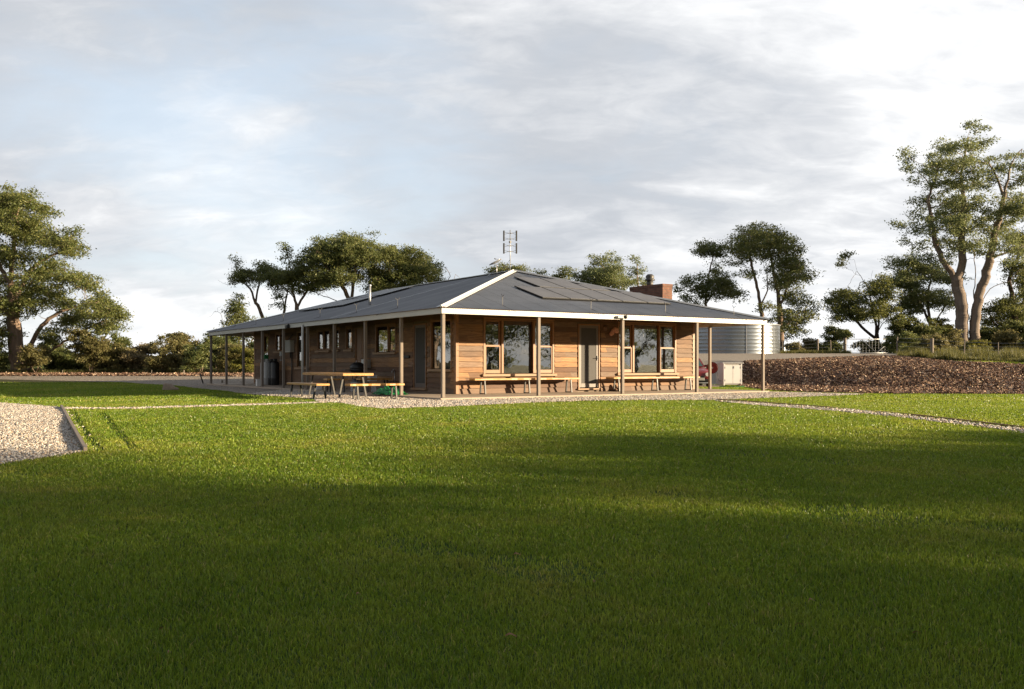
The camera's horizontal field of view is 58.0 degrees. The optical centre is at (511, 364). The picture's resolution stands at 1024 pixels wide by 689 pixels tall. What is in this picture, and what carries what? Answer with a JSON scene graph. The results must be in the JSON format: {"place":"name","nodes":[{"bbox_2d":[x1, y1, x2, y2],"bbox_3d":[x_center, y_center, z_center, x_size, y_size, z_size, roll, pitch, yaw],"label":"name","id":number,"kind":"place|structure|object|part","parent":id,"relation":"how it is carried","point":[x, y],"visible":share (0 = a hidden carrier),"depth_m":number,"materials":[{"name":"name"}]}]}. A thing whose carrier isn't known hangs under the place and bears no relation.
{"place":"outdoors","nodes":[
{"label":"outdoors","id":0,"kind":"place"},
{"bbox_2d":[255,379,260,385],"bbox_3d":[-11.106,0.791,40.558,0.270,0.300,0.230,0,0,-31],"label":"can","id":1,"kind":"object","parent":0,"point":[258,382],"visible":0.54,"depth_m":40.47,"materials":[{"name":"grey metal"}]},
{"bbox_2d":[371,386,384,391],"bbox_3d":[-4.578,0.841,31.802,0.450,0.200,0.375,0,0,-39],"label":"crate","id":2,"kind":"object","parent":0,"point":[374,388],"visible":0.52,"depth_m":31.64,"materials":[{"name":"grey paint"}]},
{"bbox_2d":[0,359,1023,688],"bbox_3d":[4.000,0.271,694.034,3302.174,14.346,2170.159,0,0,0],"label":"ground","id":3,"kind":"structure","parent":0,"point":[566,571],"depth_m":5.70,"materials":[{"name":"green plant"}]},
{"bbox_2d":[0,351,9,369],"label":"shrub","id":4,"kind":"object","parent":3,"relation":"on","point":[4,361],"visible":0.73,"depth_m":71.60,"materials":[{"name":"green plant"}]},
{"bbox_2d":[12,343,54,371],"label":"shrub","id":5,"kind":"object","parent":3,"relation":"on","point":[37,355],"visible":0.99,"depth_m":66.46,"materials":[{"name":"green plant"}]},
{"bbox_2d":[0,424,76,464],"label":"gravel pad","id":6,"kind":"object","parent":3,"relation":"on","point":[35,445],"visible":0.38,"depth_m":13.69,"materials":[{"name":"beige gravel"}]},
{"bbox_2d":[0,402,91,463],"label":"gravel stones","id":7,"kind":"object","parent":3,"relation":"on","point":[36,422],"visible":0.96,"depth_m":15.13,"materials":[{"name":"beige gravel"}]},
{"bbox_2d":[35,333,71,368],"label":"shrub","id":8,"kind":"object","parent":3,"relation":"on","point":[50,365],"visible":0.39,"depth_m":71.45,"materials":[{"name":"green plant"}]},
{"bbox_2d":[0,180,134,371],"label":"gum tree","id":9,"kind":"object","parent":3,"relation":"on","point":[16,296],"visible":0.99,"depth_m":67.30,"materials":[{"name":"green plant"}]},
{"bbox_2d":[52,349,88,369],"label":"shrub","id":10,"kind":"object","parent":3,"relation":"on","point":[66,361],"visible":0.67,"depth_m":70.20,"materials":[{"name":"green plant"}]},
{"bbox_2d":[60,405,86,450],"bbox_3d":[-8.268,1.099,17.269,0.071,0.312,9.890,0,0,-28],"label":"timber edging","id":11,"kind":"object","parent":3,"relation":"on","point":[79,438],"visible":0.71,"depth_m":15.01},
{"bbox_2d":[62,327,120,371],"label":"shrub","id":12,"kind":"object","parent":3,"relation":"on","point":[93,349],"visible":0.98,"depth_m":66.84,"materials":[{"name":"green plant"}]},
{"bbox_2d":[6,355,221,368],"bbox_3d":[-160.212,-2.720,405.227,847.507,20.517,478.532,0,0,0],"label":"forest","id":13,"kind":"object","parent":3,"relation":"on","point":[144,368],"depth_m":375.02,"materials":[{"name":"green plant"}]},
{"bbox_2d":[96,332,136,369],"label":"shrub","id":14,"kind":"object","parent":3,"relation":"on","point":[126,340],"visible":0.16,"depth_m":73.28,"materials":[{"name":"green plant"}]},
{"bbox_2d":[103,340,144,371],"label":"shrub","id":15,"kind":"object","parent":3,"relation":"on","point":[121,366],"visible":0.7,"depth_m":68.29,"materials":[{"name":"green plant"}]},
{"bbox_2d":[2,375,253,376],"bbox_3d":[-21.255,0.727,63.320,38.470,0.221,8.318,0,0,9],"label":"mulch strip","id":16,"kind":"object","parent":3,"relation":"on","point":[107,375],"visible":0.1,"depth_m":61.98,"materials":[{"name":"brown wood"}]},
{"bbox_2d":[0,371,253,376],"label":"mulch chips","id":17,"kind":"object","parent":16,"relation":"on","point":[235,374],"visible":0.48,"depth_m":62.65,"materials":[{"name":"brown wood"}]},
{"bbox_2d":[118,350,151,370],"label":"shrub","id":18,"kind":"object","parent":3,"relation":"on","point":[135,358],"visible":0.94,"depth_m":68.30,"materials":[{"name":"green plant"}]},
{"bbox_2d":[132,342,158,367],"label":"shrub","id":19,"kind":"object","parent":3,"relation":"on","point":[144,349],"visible":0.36,"depth_m":72.44,"materials":[{"name":"green plant"}]},
{"bbox_2d":[138,335,184,372],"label":"shrub","id":20,"kind":"object","parent":3,"relation":"on","point":[166,359],"visible":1,"depth_m":66.98,"materials":[{"name":"green plant"}]},
{"bbox_2d":[162,383,178,389],"bbox_3d":[-13.509,0.910,36.541,0.640,0.361,0.427,0,0,-11],"label":"rock","id":21,"kind":"object","parent":3,"relation":"on","point":[166,386],"visible":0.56,"depth_m":36.42,"materials":[{"name":"grey stone"}]},
{"bbox_2d":[162,331,199,368],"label":"shrub","id":22,"kind":"object","parent":3,"relation":"on","point":[182,337],"visible":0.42,"depth_m":70.15,"materials":[{"name":"green plant"}]},
{"bbox_2d":[180,337,219,372],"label":"shrub","id":23,"kind":"object","parent":3,"relation":"on","point":[198,356],"visible":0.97,"depth_m":66.39,"materials":[{"name":"green plant"}]},
{"bbox_2d":[192,332,236,369],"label":"shrub","id":24,"kind":"object","parent":3,"relation":"on","point":[219,341],"visible":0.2,"depth_m":71.49,"materials":[{"name":"green plant"}]},
{"bbox_2d":[213,342,247,369],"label":"shrub","id":25,"kind":"object","parent":3,"relation":"on","point":[221,362],"visible":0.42,"depth_m":69.47,"materials":[{"name":"green plant"}]},
{"bbox_2d":[217,292,256,336],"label":"young gum","id":26,"kind":"object","parent":3,"relation":"on","point":[236,309],"visible":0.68,"depth_m":77.42,"materials":[{"name":"green plant"}]},
{"bbox_2d":[213,316,266,346],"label":"gum tree","id":27,"kind":"object","parent":3,"relation":"on","point":[237,339],"visible":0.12,"depth_m":74.80,"materials":[{"name":"green plant"}]},
{"bbox_2d":[228,346,253,371],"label":"shrub","id":28,"kind":"object","parent":3,"relation":"on","point":[249,361],"visible":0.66,"depth_m":67.05,"materials":[{"name":"green plant"}]},
{"bbox_2d":[246,341,253,349],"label":"shrub","id":29,"kind":"object","parent":3,"relation":"on","point":[251,344],"visible":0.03,"depth_m":72.22,"materials":[{"name":"green plant"}]},
{"bbox_2d":[218,252,282,317],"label":"gum tree","id":30,"kind":"object","parent":3,"relation":"on","point":[242,275],"visible":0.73,"depth_m":81.25,"materials":[{"name":"green plant"}]},
{"bbox_2d":[247,267,308,312],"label":"gum tree","id":31,"kind":"object","parent":3,"relation":"on","point":[281,305],"visible":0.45,"depth_m":80.32,"materials":[{"name":"green plant"}]},
{"bbox_2d":[263,241,338,309],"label":"gum tree","id":32,"kind":"object","parent":3,"relation":"on","point":[293,273],"visible":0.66,"depth_m":79.05,"materials":[{"name":"green plant"}]},
{"bbox_2d":[288,227,395,300],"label":"gum tree","id":33,"kind":"object","parent":3,"relation":"on","point":[340,256],"visible":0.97,"depth_m":77.24,"materials":[{"name":"green plant"}]},
{"bbox_2d":[0,376,777,404],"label":"gravel apron","id":34,"kind":"object","parent":3,"relation":"on","point":[191,381],"visible":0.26,"depth_m":52.60,"materials":[{"name":"grey gravel"}]},
{"bbox_2d":[287,382,329,398],"bbox_3d":[-6.077,0.778,27.471,0.442,0.463,2.450,0,0,-33],"label":"bench","id":35,"kind":"object","parent":34,"relation":"on","point":[311,384],"visible":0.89,"depth_m":26.77,"materials":[{"name":"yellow wood"}]},
{"bbox_2d":[303,372,373,397],"bbox_3d":[-5.443,0.633,28.664,1.006,0.754,3.300,0,0,-33],"label":"picnic table","id":36,"kind":"object","parent":34,"relation":"on","point":[330,374],"visible":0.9,"depth_m":27.78,"materials":[{"name":"yellow wood"}]},
{"bbox_2d":[345,383,404,399],"bbox_3d":[-3.935,0.777,26.542,1.700,0.463,0.405,0,0,-33],"label":"bench","id":37,"kind":"object","parent":34,"relation":"on","point":[379,384],"visible":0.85,"depth_m":26.45,"materials":[{"name":"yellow wood"}]},
{"bbox_2d":[699,358,707,386],"bbox_3d":[8.281,0.345,43.269,1.640,1.332,4.052,0,0,4],"label":"parked car","id":38,"kind":"object","parent":34,"relation":"on","point":[703,374],"visible":0.21,"depth_m":41.45,"materials":[{"name":"red paint"}]},
{"bbox_2d":[351,243,446,293],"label":"gum tree","id":39,"kind":"object","parent":3,"relation":"on","point":[407,268],"visible":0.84,"depth_m":78.90,"materials":[{"name":"green plant"}]},
{"bbox_2d":[207,230,769,399],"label":"timber house","id":40,"kind":"structure","parent":3,"relation":"on","point":[444,340],"depth_m":32.28,"materials":[{"name":"wood"}]},
{"bbox_2d":[264,334,268,357],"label":"window","id":41,"kind":"structure","parent":40,"relation":"in","point":[266,342],"depth_m":45.00,"materials":[{"name":"clear glass"}]},
{"bbox_2d":[264,359,269,384],"bbox_3d":[-11.448,0.341,43.265,0.380,1.200,0.380,0,0,-33],"label":"gas bottle","id":42,"kind":"object","parent":40,"relation":"on","point":[266,371],"visible":0.64,"depth_m":43.09,"materials":[{"name":"grey paint"}]},
{"bbox_2d":[268,359,272,384],"bbox_3d":[-11.118,0.341,42.763,0.380,1.200,0.380,0,0,-33],"label":"gas bottle","id":43,"kind":"object","parent":40,"relation":"on","point":[269,371],"visible":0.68,"depth_m":42.59,"materials":[{"name":"black metal"}]},
{"bbox_2d":[271,359,278,384],"bbox_3d":[-10.871,0.341,42.387,0.380,1.200,0.380,0,0,-33],"label":"gas bottle","id":44,"kind":"object","parent":40,"relation":"on","point":[274,371],"visible":0.94,"depth_m":42.23,"materials":[{"name":"black metal"}]},
{"bbox_2d":[273,332,281,352],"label":"window","id":45,"kind":"structure","parent":40,"relation":"in","point":[278,335],"depth_m":43.49,"materials":[{"name":"clear glass"}]},
{"bbox_2d":[294,330,310,368],"bbox_3d":[-9.181,-0.649,40.663,0.210,1.715,1.740,0,0,-33],"label":"window","id":46,"kind":"structure","parent":40,"relation":"in","point":[298,334],"depth_m":41.08,"materials":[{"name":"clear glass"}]},
{"bbox_2d":[314,328,330,352],"bbox_3d":[-7.891,-1.019,38.698,0.210,1.015,1.540,0,0,-33],"label":"window","id":47,"kind":"structure","parent":40,"relation":"in","point":[323,336],"depth_m":38.67,"materials":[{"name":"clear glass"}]},
{"bbox_2d":[323,378,347,391],"bbox_3d":[-6.050,0.712,31.676,0.750,0.473,0.380,0,0,-33],"label":"bench","id":48,"kind":"object","parent":40,"relation":"on","point":[329,379],"visible":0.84,"depth_m":31.61,"materials":[{"name":"brown wood"}]},
{"bbox_2d":[332,327,340,351],"bbox_3d":[-7.088,-1.029,37.472,0.210,0.995,0.650,0,0,-33],"label":"window","id":49,"kind":"structure","parent":40,"relation":"in","point":[337,328],"depth_m":37.46,"materials":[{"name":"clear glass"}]},
{"bbox_2d":[343,326,352,351],"bbox_3d":[-6.420,-1.019,36.458,0.210,1.015,0.780,0,0,-33],"label":"window","id":50,"kind":"structure","parent":40,"relation":"in","point":[348,331],"depth_m":36.54,"materials":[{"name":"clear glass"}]},
{"bbox_2d":[342,360,375,390],"bbox_3d":[-5.538,0.397,33.328,1.170,1.091,0.580,0,0,-33],"label":"kettle barbecue","id":51,"kind":"object","parent":40,"relation":"on","point":[356,367],"visible":0.58,"depth_m":33.10,"materials":[{"name":"black metal"}]},
{"bbox_2d":[355,327,363,378],"bbox_3d":[-5.862,-0.301,35.657,0.155,2.250,0.750,0,0,-33],"label":"door","id":52,"kind":"structure","parent":40,"relation":"in","point":[359,332],"depth_m":35.67,"materials":[{"name":"brown wood"}]},
{"bbox_2d":[350,382,369,391],"bbox_3d":[-5.298,0.771,32.169,0.530,0.340,0.430,0,0,-42],"label":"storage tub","id":53,"kind":"object","parent":40,"relation":"on","point":[360,388],"visible":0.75,"depth_m":31.98,"materials":[{"name":"grey plastic"}]},
{"bbox_2d":[367,375,377,380],"bbox_3d":[-4.974,0.484,32.861,0.310,0.200,0.250,0,0,-28],"label":"box","id":54,"kind":"object","parent":40,"relation":"on","point":[374,376],"visible":0.73,"depth_m":32.79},
{"bbox_2d":[356,378,391,391],"bbox_3d":[-4.799,0.712,32.138,1.200,0.473,0.384,0,0,-33],"label":"bench","id":55,"kind":"object","parent":40,"relation":"on","point":[384,379],"visible":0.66,"depth_m":32.00,"materials":[{"name":"brown wood"}]},
{"bbox_2d":[372,323,396,354],"bbox_3d":[-4.606,-0.929,33.695,0.210,1.115,1.850,0,0,-33],"label":"window","id":56,"kind":"structure","parent":40,"relation":"in","point":[385,334],"depth_m":33.79,"materials":[{"name":"clear glass"}]},
{"bbox_2d":[372,386,406,394],"bbox_3d":[-3.862,0.796,29.164,1.000,0.276,1.600,0,0,-33],"label":"garden hose","id":57,"kind":"object","parent":40,"relation":"on","point":[386,390],"visible":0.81,"depth_m":28.89,"materials":[{"name":"green rubber"}]},
{"bbox_2d":[411,323,426,389],"bbox_3d":[-3.126,-0.268,31.439,0.200,2.255,1.060,0,0,-33],"label":"door","id":58,"kind":"structure","parent":40,"relation":"in","point":[419,330],"depth_m":31.45,"materials":[{"name":"grey glass"}]},
{"bbox_2d":[427,319,452,371],"bbox_3d":[-2.315,-0.639,30.204,0.210,1.735,1.560,0,0,-33],"label":"window","id":59,"kind":"structure","parent":40,"relation":"in","point":[435,325],"depth_m":30.39,"materials":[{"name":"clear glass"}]},
{"bbox_2d":[482,317,556,376],"bbox_3d":[0.248,-0.574,30.708,2.950,1.925,0.210,0,0,-33],"label":"window","id":60,"kind":"structure","parent":40,"relation":"in","point":[509,346],"depth_m":30.67,"materials":[{"name":"clear glass"}]},
{"bbox_2d":[469,377,579,393],"bbox_3d":[0.477,0.692,30.363,4.167,0.502,0.363,0,0,-33],"label":"wall bench","id":61,"kind":"object","parent":40,"relation":"on","point":[525,379],"depth_m":30.23,"materials":[{"name":"brown wood"}]},
{"bbox_2d":[577,324,601,389],"bbox_3d":[2.686,-0.268,32.314,1.070,2.295,0.200,0,0,-33],"label":"door","id":62,"kind":"structure","parent":40,"relation":"in","point":[588,334],"depth_m":32.32,"materials":[{"name":"white wood"}]},
{"bbox_2d":[609,327,618,335],"bbox_3d":[3.628,-1.175,32.827,0.400,0.316,0.140,0,0,-33],"label":"wall ornament","id":63,"kind":"object","parent":40,"relation":"attached to","point":[613,331],"depth_m":32.77,"materials":[{"name":"brown wood"}]},
{"bbox_2d":[616,322,678,374],"bbox_3d":[4.959,-0.574,33.803,2.960,1.925,0.210,0,0,-33],"label":"window","id":64,"kind":"structure","parent":40,"relation":"in","point":[648,347],"depth_m":33.88,"materials":[{"name":"clear glass"}]},
{"bbox_2d":[606,376,699,390],"bbox_3d":[5.159,0.692,33.427,4.239,0.502,0.376,0,0,-33],"label":"wall bench","id":65,"kind":"object","parent":40,"relation":"on","point":[656,378],"depth_m":33.31,"materials":[{"name":"brown wood"}]},
{"bbox_2d":[706,362,718,379],"bbox_3d":[9.338,0.320,42.695,0.697,0.882,0.335,0,0,14],"label":"hose reel","id":66,"kind":"object","parent":40,"relation":"attached to","point":[715,367],"visible":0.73,"depth_m":42.57,"materials":[{"name":"red paint"}]},
{"bbox_2d":[482,262,534,273],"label":"gum tree","id":67,"kind":"object","parent":3,"relation":"on","point":[499,269],"visible":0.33,"depth_m":93.57,"materials":[{"name":"green plant"}]},
{"bbox_2d":[0,344,1023,372],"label":"tussock grass","id":68,"kind":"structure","parent":3,"relation":"on","point":[985,354],"depth_m":58.47,"materials":[{"name":"plant"}]},
{"bbox_2d":[531,265,573,279],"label":"gum tree","id":69,"kind":"object","parent":3,"relation":"on","point":[563,275],"visible":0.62,"depth_m":89.64,"materials":[{"name":"green plant"}]},
{"bbox_2d":[567,250,638,290],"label":"gum tree","id":70,"kind":"object","parent":3,"relation":"on","point":[606,275],"visible":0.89,"depth_m":84.65,"materials":[{"name":"green plant"}]},
{"bbox_2d":[624,254,647,285],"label":"gum tree","id":71,"kind":"object","parent":3,"relation":"on","point":[640,271],"visible":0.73,"depth_m":88.20,"materials":[{"name":"green plant"}]},
{"bbox_2d":[672,237,750,305],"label":"gum tree","id":72,"kind":"object","parent":3,"relation":"on","point":[719,285],"visible":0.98,"depth_m":77.92,"materials":[{"name":"green plant"}]},
{"bbox_2d":[716,364,741,384],"bbox_3d":[10.584,0.459,45.048,1.060,1.100,1.220,0,0,-6],"label":"storage cabinet","id":73,"kind":"object","parent":3,"relation":"on","point":[729,374],"visible":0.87,"depth_m":44.49,"materials":[{"name":"beige metal"}]},
{"bbox_3d":[10.430,0.469,44.468,0.392,0.880,0.018,0,0,-6],"label":"cabinet door","id":74,"kind":"part","parent":73,"relation":"part of","materials":[{"name":"metal"}]},
{"bbox_3d":[10.844,0.469,44.507,0.402,0.880,0.028,0,0,-6],"label":"cabinet door","id":75,"kind":"part","parent":73,"relation":"part of","materials":[{"name":"metal"}]},
{"bbox_2d":[699,323,784,352],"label":"water tank","id":76,"kind":"object","parent":3,"relation":"on","point":[737,339],"visible":0.58,"depth_m":66.24,"materials":[{"name":"metal"}]},
{"bbox_2d":[718,220,824,350],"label":"gum tree","id":77,"kind":"object","parent":3,"relation":"on","point":[762,244],"visible":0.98,"depth_m":75.50,"materials":[{"name":"green plant"}]},
{"bbox_2d":[780,341,806,351],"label":"shrub","id":78,"kind":"object","parent":3,"relation":"on","point":[794,345],"visible":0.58,"depth_m":73.53,"materials":[{"name":"green plant"}]},
{"bbox_2d":[799,337,816,351],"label":"shrub","id":79,"kind":"object","parent":3,"relation":"on","point":[810,345],"visible":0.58,"depth_m":75.71,"materials":[{"name":"green plant"}]},
{"bbox_2d":[782,338,846,351],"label":"wire fence","id":80,"kind":"object","parent":3,"relation":"on","point":[844,343],"visible":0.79,"depth_m":72.93,"materials":[{"name":"metal"}]},
{"bbox_2d":[814,342,839,350],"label":"shrub","id":81,"kind":"object","parent":3,"relation":"on","point":[826,346],"visible":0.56,"depth_m":74.60,"materials":[{"name":"green plant"}]},
{"bbox_2d":[818,325,854,350],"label":"shrub","id":82,"kind":"object","parent":3,"relation":"on","point":[838,333],"visible":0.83,"depth_m":75.36,"materials":[{"name":"green plant"}]},
{"bbox_2d":[820,249,908,341],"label":"gum tree","id":83,"kind":"object","parent":3,"relation":"on","point":[852,309],"visible":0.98,"depth_m":77.52,"materials":[{"name":"green plant"}]},
{"bbox_2d":[847,339,881,352],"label":"farm gate","id":84,"kind":"structure","parent":3,"relation":"on","point":[867,344],"depth_m":71.52,"materials":[{"name":"metal"}]},
{"bbox_2d":[847,337,888,352],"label":"shrub","id":85,"kind":"object","parent":3,"relation":"on","point":[864,347],"visible":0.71,"depth_m":77.40,"materials":[{"name":"green plant"}]},
{"bbox_2d":[720,399,1023,427],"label":"path edging","id":86,"kind":"object","parent":3,"relation":"on","point":[885,411],"visible":0.39,"depth_m":18.55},
{"bbox_2d":[881,330,921,352],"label":"shrub","id":87,"kind":"object","parent":3,"relation":"on","point":[903,340],"visible":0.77,"depth_m":67.64,"materials":[{"name":"green plant"}]},
{"bbox_2d":[883,306,920,349],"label":"shrub","id":88,"kind":"object","parent":3,"relation":"on","point":[899,323],"visible":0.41,"depth_m":76.38,"materials":[{"name":"green plant"}]},
{"bbox_2d":[880,251,973,323],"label":"gum tree","id":89,"kind":"object","parent":3,"relation":"on","point":[915,300],"visible":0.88,"depth_m":78.84,"materials":[{"name":"green plant"}]},
{"bbox_2d":[909,316,948,345],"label":"shrub","id":90,"kind":"object","parent":3,"relation":"on","point":[921,329],"visible":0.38,"depth_m":75.02,"materials":[{"name":"green plant"}]},
{"bbox_2d":[910,333,952,351],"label":"shrub","id":91,"kind":"object","parent":3,"relation":"on","point":[939,342],"visible":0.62,"depth_m":65.24,"materials":[{"name":"green plant"}]},
{"bbox_2d":[928,317,954,339],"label":"shrub","id":92,"kind":"object","parent":3,"relation":"on","point":[940,322],"visible":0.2,"depth_m":76.69,"materials":[{"name":"green plant"}]},
{"bbox_2d":[929,328,963,351],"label":"shrub","id":93,"kind":"object","parent":3,"relation":"on","point":[956,332],"visible":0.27,"depth_m":68.45,"materials":[{"name":"green plant"}]},
{"bbox_2d":[896,337,1000,353],"bbox_3d":[28.260,-1.106,59.755,2.006,1.751,12.537,0,0,-15],"label":"wire fence","id":94,"kind":"object","parent":3,"relation":"on","point":[931,343],"visible":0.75,"depth_m":59.91,"materials":[{"name":"metal"}]},
{"bbox_2d":[884,115,1023,347],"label":"gum tree","id":95,"kind":"object","parent":3,"relation":"on","point":[958,226],"visible":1,"depth_m":72.37,"materials":[{"name":"green plant"}]},
{"bbox_2d":[957,339,993,351],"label":"shrub","id":96,"kind":"object","parent":3,"relation":"on","point":[969,344],"visible":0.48,"depth_m":65.52,"materials":[{"name":"green plant"}]},
{"bbox_2d":[980,326,999,344],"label":"shrub","id":97,"kind":"object","parent":3,"relation":"on","point":[984,333],"visible":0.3,"depth_m":74.29,"materials":[{"name":"green plant"}]},
{"bbox_2d":[968,217,1023,332],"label":"gum tree","id":98,"kind":"object","parent":3,"relation":"on","point":[1011,306],"visible":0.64,"depth_m":76.82,"materials":[{"name":"green plant"}]},
{"bbox_2d":[989,328,1023,351],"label":"shrub","id":99,"kind":"object","parent":3,"relation":"on","point":[1009,337],"visible":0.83,"depth_m":71.47,"materials":[{"name":"green plant"}]},
{"bbox_2d":[998,319,1023,342],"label":"shrub","id":100,"kind":"object","parent":3,"relation":"on","point":[1012,324],"visible":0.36,"depth_m":73.28,"materials":[{"name":"green plant"}]},
{"bbox_2d":[1018,335,1023,349],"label":"shrub","id":101,"kind":"object","parent":3,"relation":"on","point":[1022,343],"visible":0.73,"depth_m":70.62,"materials":[{"name":"green plant"}]},
{"bbox_2d":[0,0,1023,355],"label":"sky","id":102,"kind":"structure","parent":0,"point":[183,137],"materials":[{"name":"white"}]},
{"bbox_2d":[699,353,896,384],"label":"driveway","id":103,"kind":"structure","parent":0,"point":[728,358],"depth_m":58.41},
{"bbox_2d":[720,401,1019,430],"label":"garden path","id":104,"kind":"structure","parent":0,"point":[914,418],"depth_m":17.96,"materials":[{"name":"beige gravel"}]},
{"bbox_2d":[64,389,1023,432],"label":"gravel stones","id":105,"kind":"object","parent":104,"relation":"on","point":[376,401],"visible":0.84,"depth_m":25.47,"materials":[{"name":"beige gravel"}]},
{"bbox_2d":[742,361,1022,393],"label":"mulch bank","id":106,"kind":"structure","parent":0,"point":[758,378],"depth_m":44.39,"materials":[{"name":"brown wood"}]},
{"bbox_2d":[738,355,1023,393],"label":"mulch chips","id":107,"kind":"object","parent":106,"relation":"on","point":[932,365],"visible":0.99,"depth_m":42.44,"materials":[{"name":"brown plant"}]}
]}

